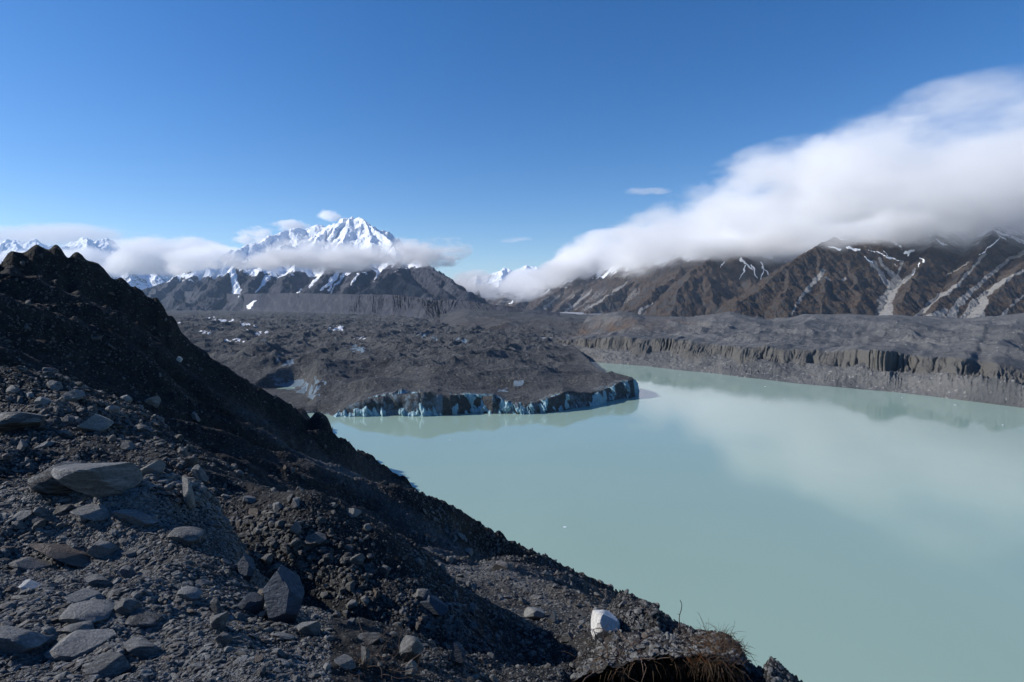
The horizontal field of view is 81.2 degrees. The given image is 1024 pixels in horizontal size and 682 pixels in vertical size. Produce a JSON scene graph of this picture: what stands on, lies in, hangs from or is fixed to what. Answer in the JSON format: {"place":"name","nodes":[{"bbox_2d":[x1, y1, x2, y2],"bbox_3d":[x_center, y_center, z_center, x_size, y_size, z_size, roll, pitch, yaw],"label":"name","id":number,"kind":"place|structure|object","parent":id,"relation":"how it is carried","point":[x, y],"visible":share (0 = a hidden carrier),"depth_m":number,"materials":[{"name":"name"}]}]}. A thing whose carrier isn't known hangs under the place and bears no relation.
{"place":"outdoors","nodes":[
{"label":"outdoors","id":0,"kind":"place"},
{"bbox_2d":[0,237,205,289],"bbox_3d":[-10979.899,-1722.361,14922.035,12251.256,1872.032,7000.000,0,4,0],"label":"distant snow peaks","id":1,"kind":"object","parent":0,"point":[113,259],"visible":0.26,"depth_m":14306.00,"materials":[{"name":"snow"}]},
{"bbox_2d":[142,216,488,310],"bbox_3d":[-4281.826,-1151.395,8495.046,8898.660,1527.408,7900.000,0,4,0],"label":"snow capped mountain","id":2,"kind":"structure","parent":0,"point":[352,255],"depth_m":7135.06,"materials":[{"name":"snow"}]},
{"bbox_2d":[184,291,559,318],"bbox_3d":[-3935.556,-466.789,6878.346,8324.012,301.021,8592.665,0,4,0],"label":"lateral moraine","id":3,"kind":"structure","parent":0,"point":[394,305],"depth_m":4031.48,"materials":[{"name":"stone"}]},
{"bbox_2d":[165,310,634,415],"bbox_3d":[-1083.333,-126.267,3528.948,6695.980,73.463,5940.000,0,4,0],"label":"debris covered glacier","id":4,"kind":"object","parent":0,"point":[332,364],"visible":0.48,"depth_m":908.20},
{"bbox_2d":[0,245,802,681],"bbox_3d":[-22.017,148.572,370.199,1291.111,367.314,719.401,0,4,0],"label":"moraine slope","id":5,"kind":"structure","parent":0,"point":[272,417],"depth_m":47.62,"materials":[{"name":"gravel"}]},
{"bbox_2d":[0,600,16,609],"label":"flat stone","id":6,"kind":"object","parent":5,"relation":"on","point":[10,604],"visible":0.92,"depth_m":6.52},
{"bbox_2d":[6,385,19,393],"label":"boulder","id":7,"kind":"object","parent":5,"relation":"on","point":[12,389],"visible":0.9,"depth_m":18.97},
{"bbox_2d":[10,568,22,575],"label":"flat stone","id":8,"kind":"object","parent":5,"relation":"on","point":[17,571],"visible":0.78,"depth_m":7.87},
{"bbox_2d":[12,521,25,529],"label":"flat stone","id":9,"kind":"object","parent":5,"relation":"on","point":[17,524],"visible":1,"depth_m":8.69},
{"bbox_2d":[13,510,30,520],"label":"flat stone","id":10,"kind":"object","parent":5,"relation":"on","point":[22,515],"visible":1,"depth_m":8.80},
{"bbox_2d":[16,439,27,451],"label":"boulder","id":11,"kind":"object","parent":5,"relation":"on","point":[22,445],"visible":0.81,"depth_m":15.04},
{"bbox_2d":[0,412,45,432],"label":"boulder","id":12,"kind":"object","parent":5,"relation":"on","point":[11,421],"visible":0.92,"depth_m":16.46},
{"bbox_2d":[0,625,51,653],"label":"flat stone","id":13,"kind":"object","parent":5,"relation":"on","point":[16,640],"visible":0.94,"depth_m":5.64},
{"bbox_2d":[18,579,40,589],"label":"stone","id":14,"kind":"object","parent":5,"relation":"on","point":[27,583],"visible":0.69,"depth_m":7.04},
{"bbox_2d":[9,557,51,571],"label":"flat stone","id":15,"kind":"object","parent":5,"relation":"on","point":[25,564],"visible":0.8,"depth_m":8.05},
{"bbox_2d":[28,607,44,611],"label":"flat stone","id":16,"kind":"object","parent":5,"relation":"on","point":[34,609],"visible":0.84,"depth_m":6.41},
{"bbox_2d":[32,519,45,530],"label":"flat stone","id":17,"kind":"object","parent":5,"relation":"on","point":[40,523],"visible":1,"depth_m":8.76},
{"bbox_2d":[33,507,45,515],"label":"flat stone","id":18,"kind":"object","parent":5,"relation":"on","point":[37,511],"visible":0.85,"depth_m":8.92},
{"bbox_2d":[34,396,52,404],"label":"boulder","id":19,"kind":"object","parent":5,"relation":"on","point":[42,400],"visible":0.72,"depth_m":18.36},
{"bbox_2d":[35,441,53,448],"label":"boulder","id":20,"kind":"object","parent":5,"relation":"on","point":[46,444],"visible":0.95,"depth_m":15.82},
{"bbox_2d":[40,367,59,373],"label":"boulder","id":21,"kind":"object","parent":5,"relation":"on","point":[54,370],"visible":0.38,"depth_m":42.70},
{"bbox_2d":[27,461,81,495],"bbox_3d":[-7.258,2.232,9.680,0.945,0.496,0.709,5,8,-37],"label":"boulder","id":22,"kind":"object","parent":5,"relation":"on","point":[45,482],"visible":0.49,"depth_m":9.33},
{"bbox_2d":[46,380,62,389],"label":"boulder","id":23,"kind":"object","parent":5,"relation":"on","point":[51,384],"visible":0.85,"depth_m":19.90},
{"bbox_2d":[27,543,90,567],"bbox_3d":[-6.365,3.020,8.500,0.921,0.150,0.691,29,-7,-35],"label":"flat stone","id":24,"kind":"object","parent":5,"relation":"on","point":[66,554],"visible":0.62,"depth_m":8.36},
{"bbox_2d":[52,603,70,610],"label":"flat stone","id":25,"kind":"object","parent":5,"relation":"on","point":[61,606],"visible":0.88,"depth_m":6.40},
{"bbox_2d":[53,504,72,514],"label":"flat stone","id":26,"kind":"object","parent":5,"relation":"on","point":[62,509],"visible":1,"depth_m":9.11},
{"bbox_2d":[58,429,72,436],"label":"boulder","id":27,"kind":"object","parent":5,"relation":"on","point":[65,432],"visible":0.88,"depth_m":16.87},
{"bbox_2d":[61,414,75,423],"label":"boulder","id":28,"kind":"object","parent":5,"relation":"on","point":[68,419],"visible":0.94,"depth_m":17.86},
{"bbox_2d":[63,389,85,401],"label":"boulder","id":29,"kind":"object","parent":5,"relation":"on","point":[74,395],"visible":0.88,"depth_m":18.84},
{"bbox_2d":[59,620,93,632],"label":"flat stone","id":30,"kind":"object","parent":5,"relation":"on","point":[82,625],"visible":0.75,"depth_m":6.06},
{"bbox_2d":[44,629,115,661],"bbox_3d":[-4.247,2.997,5.870,0.562,0.201,0.422,10,5,-36],"label":"flat stone","id":31,"kind":"object","parent":5,"relation":"on","point":[74,645],"visible":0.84,"depth_m":5.79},
{"bbox_2d":[64,588,105,602],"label":"flat stone","id":32,"kind":"object","parent":5,"relation":"on","point":[85,594],"visible":0.66,"depth_m":6.82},
{"bbox_2d":[59,599,114,623],"bbox_3d":[-4.488,2.896,6.324,0.501,0.150,0.376,12,4,-36],"label":"flat stone","id":33,"kind":"object","parent":5,"relation":"on","point":[96,611],"visible":0.93,"depth_m":6.28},
{"bbox_2d":[70,504,109,520],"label":"flat stone","id":34,"kind":"object","parent":5,"relation":"on","point":[95,512],"visible":0.89,"depth_m":9.04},
{"bbox_2d":[76,414,113,431],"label":"boulder","id":35,"kind":"object","parent":5,"relation":"on","point":[95,422],"visible":0.93,"depth_m":17.74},
{"bbox_2d":[51,462,143,498],"bbox_3d":[-6.626,2.145,9.573,1.234,0.626,0.926,17,1,-34],"label":"boulder","id":36,"kind":"object","parent":5,"relation":"on","point":[98,480],"visible":0.92,"depth_m":9.32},
{"bbox_2d":[84,574,113,587],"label":"flat stone","id":37,"kind":"object","parent":5,"relation":"on","point":[96,580],"visible":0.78,"depth_m":7.33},
{"bbox_2d":[85,540,117,557],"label":"boulder","id":38,"kind":"object","parent":5,"relation":"on","point":[100,548],"visible":0.96,"depth_m":8.57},
{"bbox_2d":[82,652,131,677],"bbox_3d":[-3.531,2.870,5.234,0.267,0.218,0.341,1,4,21],"label":"flat stone","id":39,"kind":"object","parent":5,"relation":"on","point":[109,664],"visible":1,"depth_m":5.20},
{"bbox_2d":[105,406,119,413],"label":"boulder","id":40,"kind":"object","parent":5,"relation":"on","point":[115,409],"visible":0.69,"depth_m":19.41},
{"bbox_2d":[111,588,124,596],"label":"flat stone","id":41,"kind":"object","parent":5,"relation":"on","point":[116,592],"visible":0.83,"depth_m":6.93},
{"bbox_2d":[120,395,132,402],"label":"boulder","id":42,"kind":"object","parent":5,"relation":"on","point":[128,398],"visible":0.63,"depth_m":21.60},
{"bbox_2d":[114,598,140,615],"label":"stone","id":43,"kind":"object","parent":5,"relation":"on","point":[126,606],"visible":0.84,"depth_m":6.43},
{"bbox_2d":[119,564,136,578],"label":"stone","id":44,"kind":"object","parent":5,"relation":"on","point":[127,571],"visible":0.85,"depth_m":8.03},
{"bbox_2d":[120,442,135,450],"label":"boulder","id":45,"kind":"object","parent":5,"relation":"on","point":[128,446],"visible":0.94,"depth_m":16.50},
{"bbox_2d":[122,550,135,555],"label":"flat stone","id":46,"kind":"object","parent":5,"relation":"on","point":[129,553],"visible":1,"depth_m":8.59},
{"bbox_2d":[113,509,160,524],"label":"flat stone","id":47,"kind":"object","parent":5,"relation":"on","point":[134,516],"visible":0.94,"depth_m":9.04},
{"bbox_2d":[125,608,161,628],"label":"flat stone","id":48,"kind":"object","parent":5,"relation":"on","point":[142,618],"visible":0.9,"depth_m":6.39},
{"bbox_2d":[133,423,153,433],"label":"boulder","id":49,"kind":"object","parent":5,"relation":"on","point":[145,429],"visible":0.84,"depth_m":19.09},
{"bbox_2d":[123,636,164,658],"bbox_3d":[-3.458,2.885,5.607,0.341,0.152,0.256,17,2,-32],"label":"flat stone","id":50,"kind":"object","parent":5,"relation":"on","point":[141,647],"visible":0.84,"depth_m":5.54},
{"bbox_2d":[144,395,160,407],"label":"boulder","id":51,"kind":"object","parent":5,"relation":"on","point":[154,401],"visible":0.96,"depth_m":49.64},
{"bbox_2d":[140,460,165,474],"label":"boulder","id":52,"kind":"object","parent":5,"relation":"on","point":[159,465],"visible":0.8,"depth_m":10.25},
{"bbox_2d":[177,446,187,456],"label":"boulder","id":53,"kind":"object","parent":5,"relation":"on","point":[182,450],"visible":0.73,"depth_m":17.02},
{"bbox_2d":[167,526,204,543],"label":"flat stone","id":54,"kind":"object","parent":5,"relation":"on","point":[187,534],"visible":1,"depth_m":8.88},
{"bbox_2d":[182,477,194,507],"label":"upright stone","id":55,"kind":"object","parent":5,"relation":"on","point":[188,497],"visible":0.99,"depth_m":9.76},
{"bbox_2d":[177,586,202,600],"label":"flat stone","id":56,"kind":"object","parent":5,"relation":"on","point":[189,593],"visible":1,"depth_m":7.07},
{"bbox_2d":[184,456,198,467],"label":"stone","id":57,"kind":"object","parent":5,"relation":"on","point":[192,461],"visible":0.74,"depth_m":15.93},
{"bbox_2d":[191,411,199,421],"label":"stone","id":58,"kind":"object","parent":5,"relation":"on","point":[194,415],"visible":1,"depth_m":52.25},
{"bbox_2d":[191,464,208,481],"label":"stone","id":59,"kind":"object","parent":5,"relation":"on","point":[198,472],"visible":0.95,"depth_m":15.38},
{"bbox_2d":[195,579,213,585],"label":"flat stone","id":60,"kind":"object","parent":5,"relation":"on","point":[203,582],"visible":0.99,"depth_m":7.80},
{"bbox_2d":[210,597,222,613],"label":"stone","id":61,"kind":"object","parent":5,"relation":"on","point":[215,605],"visible":0.89,"depth_m":6.93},
{"bbox_2d":[209,611,228,631],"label":"stone","id":62,"kind":"object","parent":5,"relation":"on","point":[218,621],"visible":0.88,"depth_m":6.15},
{"bbox_2d":[213,631,232,644],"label":"stone","id":63,"kind":"object","parent":5,"relation":"on","point":[224,638],"visible":1,"depth_m":5.73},
{"bbox_2d":[237,553,254,581],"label":"boulder","id":64,"kind":"object","parent":5,"relation":"on","point":[246,565],"visible":0.92,"depth_m":8.70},
{"bbox_2d":[242,496,255,503],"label":"stone","id":65,"kind":"object","parent":5,"relation":"on","point":[249,499],"visible":1,"depth_m":14.60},
{"bbox_2d":[238,592,264,613],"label":"boulder","id":66,"kind":"object","parent":5,"relation":"on","point":[253,602],"visible":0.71,"depth_m":7.27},
{"bbox_2d":[248,508,259,516],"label":"stone","id":67,"kind":"object","parent":5,"relation":"on","point":[255,512],"visible":0.83,"depth_m":14.04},
{"bbox_2d":[254,654,263,662],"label":"stone","id":68,"kind":"object","parent":5,"relation":"on","point":[258,658],"visible":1,"depth_m":5.26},
{"bbox_2d":[256,666,266,677],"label":"stone","id":69,"kind":"object","parent":5,"relation":"on","point":[261,671],"visible":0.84,"depth_m":5.05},
{"bbox_2d":[260,553,272,564],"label":"stone","id":70,"kind":"object","parent":5,"relation":"on","point":[266,558],"visible":1,"depth_m":12.77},
{"bbox_2d":[273,502,281,512],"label":"stone","id":71,"kind":"object","parent":5,"relation":"on","point":[277,506],"visible":0.96,"depth_m":13.85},
{"bbox_2d":[272,673,283,679],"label":"flat stone","id":72,"kind":"object","parent":5,"relation":"on","point":[279,676],"visible":1,"depth_m":5.08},
{"bbox_2d":[272,648,285,658],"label":"flat stone","id":73,"kind":"object","parent":5,"relation":"on","point":[279,652],"visible":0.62,"depth_m":5.64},
{"bbox_2d":[275,519,284,528],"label":"stone","id":74,"kind":"object","parent":5,"relation":"on","point":[279,523],"visible":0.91,"depth_m":13.35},
{"bbox_2d":[272,632,294,639],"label":"flat stone","id":75,"kind":"object","parent":5,"relation":"on","point":[285,636],"visible":1,"depth_m":6.49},
{"bbox_2d":[263,565,304,622],"bbox_3d":[-2.796,3.178,7.392,0.454,0.795,0.596,-16,17,-20],"label":"boulder","id":76,"kind":"object","parent":5,"relation":"on","point":[283,590],"visible":0.93,"depth_m":7.20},
{"bbox_2d":[289,521,301,533],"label":"stone","id":77,"kind":"object","parent":5,"relation":"on","point":[296,528],"visible":1,"depth_m":13.25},
{"bbox_2d":[291,497,299,508],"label":"stone","id":78,"kind":"object","parent":5,"relation":"on","point":[295,504],"visible":0.94,"depth_m":13.76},
{"bbox_2d":[308,672,319,678],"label":"flat stone","id":79,"kind":"object","parent":5,"relation":"on","point":[314,675],"visible":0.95,"depth_m":5.25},
{"bbox_2d":[305,532,326,545],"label":"boulder","id":80,"kind":"object","parent":5,"relation":"on","point":[316,538],"visible":1,"depth_m":13.26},
{"bbox_2d":[334,654,355,669],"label":"flat stone","id":81,"kind":"object","parent":5,"relation":"on","point":[341,660],"visible":0.98,"depth_m":5.55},
{"bbox_2d":[345,580,354,591],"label":"stone","id":82,"kind":"object","parent":5,"relation":"on","point":[349,586],"visible":1,"depth_m":12.62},
{"bbox_2d":[346,599,357,608],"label":"stone","id":83,"kind":"object","parent":5,"relation":"on","point":[351,603],"visible":1,"depth_m":12.30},
{"bbox_2d":[346,508,360,517],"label":"stone","id":84,"kind":"object","parent":5,"relation":"on","point":[353,512],"visible":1,"depth_m":14.37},
{"bbox_2d":[349,553,364,564],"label":"stone","id":85,"kind":"object","parent":5,"relation":"on","point":[357,559],"visible":1,"depth_m":13.15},
{"bbox_2d":[361,595,368,603],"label":"stone","id":86,"kind":"object","parent":5,"relation":"on","point":[364,599],"visible":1,"depth_m":12.46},
{"bbox_2d":[361,646,371,667],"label":"stone","id":87,"kind":"object","parent":5,"relation":"on","point":[364,651],"visible":0.82,"depth_m":5.72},
{"bbox_2d":[357,632,380,644],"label":"flat stone","id":88,"kind":"object","parent":5,"relation":"on","point":[370,635],"visible":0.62,"depth_m":6.88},
{"bbox_2d":[338,619,430,680],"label":"bare shrub twigs","id":89,"kind":"object","parent":5,"relation":"on","point":[364,661],"visible":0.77,"depth_m":5.78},
{"bbox_2d":[379,564,390,573],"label":"stone","id":90,"kind":"object","parent":5,"relation":"on","point":[383,569],"visible":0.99,"depth_m":13.21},
{"bbox_2d":[0,244,801,681],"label":"loose rubble","id":91,"kind":"object","parent":5,"relation":"on","point":[180,646],"visible":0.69,"depth_m":9.78,"materials":[{"name":"stone"}]},
{"bbox_2d":[297,621,320,635],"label":"boulder","id":92,"kind":"object","parent":91,"relation":"on","point":[309,628],"visible":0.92,"depth_m":6.78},
{"bbox_2d":[399,635,423,661],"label":"boulder","id":93,"kind":"object","parent":5,"relation":"on","point":[408,642],"visible":0.91,"depth_m":6.56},
{"bbox_2d":[405,659,417,676],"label":"stone","id":94,"kind":"object","parent":5,"relation":"on","point":[411,665],"visible":0.89,"depth_m":5.91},
{"bbox_2d":[414,621,421,630],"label":"stone","id":95,"kind":"object","parent":5,"relation":"on","point":[418,626],"visible":1,"depth_m":12.37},
{"bbox_2d":[415,589,430,600],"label":"boulder","id":96,"kind":"object","parent":5,"relation":"on","point":[421,594],"visible":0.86,"depth_m":12.78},
{"bbox_2d":[420,593,447,614],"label":"boulder","id":97,"kind":"object","parent":5,"relation":"on","point":[432,604],"visible":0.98,"depth_m":12.73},
{"bbox_2d":[450,641,465,665],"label":"boulder","id":98,"kind":"object","parent":5,"relation":"on","point":[458,654],"visible":1,"depth_m":7.32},
{"bbox_2d":[456,532,465,539],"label":"stone","id":99,"kind":"object","parent":5,"relation":"on","point":[460,536],"visible":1,"depth_m":55.16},
{"bbox_2d":[465,548,472,556],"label":"stone","id":100,"kind":"object","parent":5,"relation":"on","point":[469,551],"visible":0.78,"depth_m":54.58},
{"bbox_2d":[469,620,477,629],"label":"stone","id":101,"kind":"object","parent":5,"relation":"on","point":[473,625],"visible":0.98,"depth_m":13.43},
{"bbox_2d":[491,560,512,570],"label":"boulder","id":102,"kind":"object","parent":5,"relation":"on","point":[500,564],"visible":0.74,"depth_m":38.16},
{"bbox_2d":[529,651,536,659],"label":"stone","id":103,"kind":"object","parent":5,"relation":"on","point":[533,655],"visible":0.99,"depth_m":14.43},
{"bbox_2d":[524,607,545,618],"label":"boulder","id":104,"kind":"object","parent":5,"relation":"on","point":[533,613],"visible":0.92,"depth_m":26.36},
{"bbox_2d":[548,610,556,623],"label":"stone","id":105,"kind":"object","parent":5,"relation":"on","point":[552,617],"visible":1,"depth_m":25.68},
{"bbox_2d":[561,632,573,642],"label":"boulder","id":106,"kind":"object","parent":5,"relation":"on","point":[567,636],"visible":0.93,"depth_m":15.00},
{"bbox_2d":[591,610,619,640],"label":"boulder","id":107,"kind":"object","parent":5,"relation":"on","point":[608,620],"visible":0.73,"depth_m":11.94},
{"bbox_2d":[563,623,672,681],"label":"root tangle","id":108,"kind":"object","parent":5,"relation":"on","point":[634,642],"visible":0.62,"depth_m":10.18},
{"bbox_2d":[572,628,748,681],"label":"overhanging knob","id":109,"kind":"object","parent":5,"relation":"on","point":[597,678],"visible":0.39,"depth_m":10.38,"materials":[{"name":"stone"}]},
{"bbox_2d":[569,626,751,681],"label":"knob rubble","id":110,"kind":"object","parent":109,"relation":"on","point":[584,670],"visible":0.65,"depth_m":10.52,"materials":[{"name":"stone"}]},
{"bbox_2d":[592,643,753,681],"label":"matted grass","id":111,"kind":"structure","parent":5,"relation":"on","point":[668,669],"depth_m":9.89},
{"bbox_2d":[660,613,762,681],"bbox_3d":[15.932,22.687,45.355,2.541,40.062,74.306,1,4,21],"label":"grass tussock","id":112,"kind":"object","parent":5,"relation":"on","point":[722,642],"depth_m":10.00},
{"bbox_2d":[687,652,720,668],"bbox_3d":[3.110,5.153,9.636,0.574,0.299,0.018,0,4,0],"label":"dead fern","id":113,"kind":"object","parent":112,"relation":"on","point":[695,660],"visible":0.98,"depth_m":9.64,"materials":[{"name":"brown plant"}]},
{"bbox_2d":[334,379,638,416],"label":"ice cliff","id":114,"kind":"structure","parent":0,"point":[506,404],"depth_m":656.02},
{"bbox_2d":[0,0,1023,282],"label":"sky","id":115,"kind":"structure","parent":0,"point":[486,137],"materials":[{"name":"blue"}]},
{"bbox_2d":[440,309,659,333],"bbox_3d":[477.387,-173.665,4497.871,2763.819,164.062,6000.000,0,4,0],"label":"old moraine ground","id":116,"kind":"structure","parent":0,"point":[491,319],"depth_m":2245.50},
{"bbox_2d":[456,255,651,292],"bbox_3d":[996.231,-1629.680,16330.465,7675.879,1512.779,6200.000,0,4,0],"label":"snow range","id":117,"kind":"structure","parent":0,"point":[505,276],"depth_m":16585.58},
{"bbox_2d":[479,240,820,316],"bbox_3d":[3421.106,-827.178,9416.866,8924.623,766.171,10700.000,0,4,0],"label":"brown mountain range","id":118,"kind":"structure","parent":0,"point":[699,283],"depth_m":5833.14,"materials":[{"name":"stone"}]},
{"bbox_2d":[277,361,1023,681],"bbox_3d":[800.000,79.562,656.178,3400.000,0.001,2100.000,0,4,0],"label":"lake water","id":119,"kind":"structure","parent":0,"point":[809,533],"depth_m":357.99,"materials":[{"name":"liquid"}]},
{"bbox_2d":[557,311,1023,407],"bbox_3d":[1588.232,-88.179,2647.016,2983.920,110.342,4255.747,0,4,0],"label":"moraine terrace","id":120,"kind":"structure","parent":0,"point":[978,359],"depth_m":1107.93,"materials":[{"name":"stone"}]},
{"bbox_2d":[715,214,1023,318],"bbox_3d":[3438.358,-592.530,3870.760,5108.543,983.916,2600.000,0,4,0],"label":"scree streaked mountain","id":121,"kind":"structure","parent":0,"point":[970,269],"depth_m":3439.84,"materials":[{"name":"stone"}]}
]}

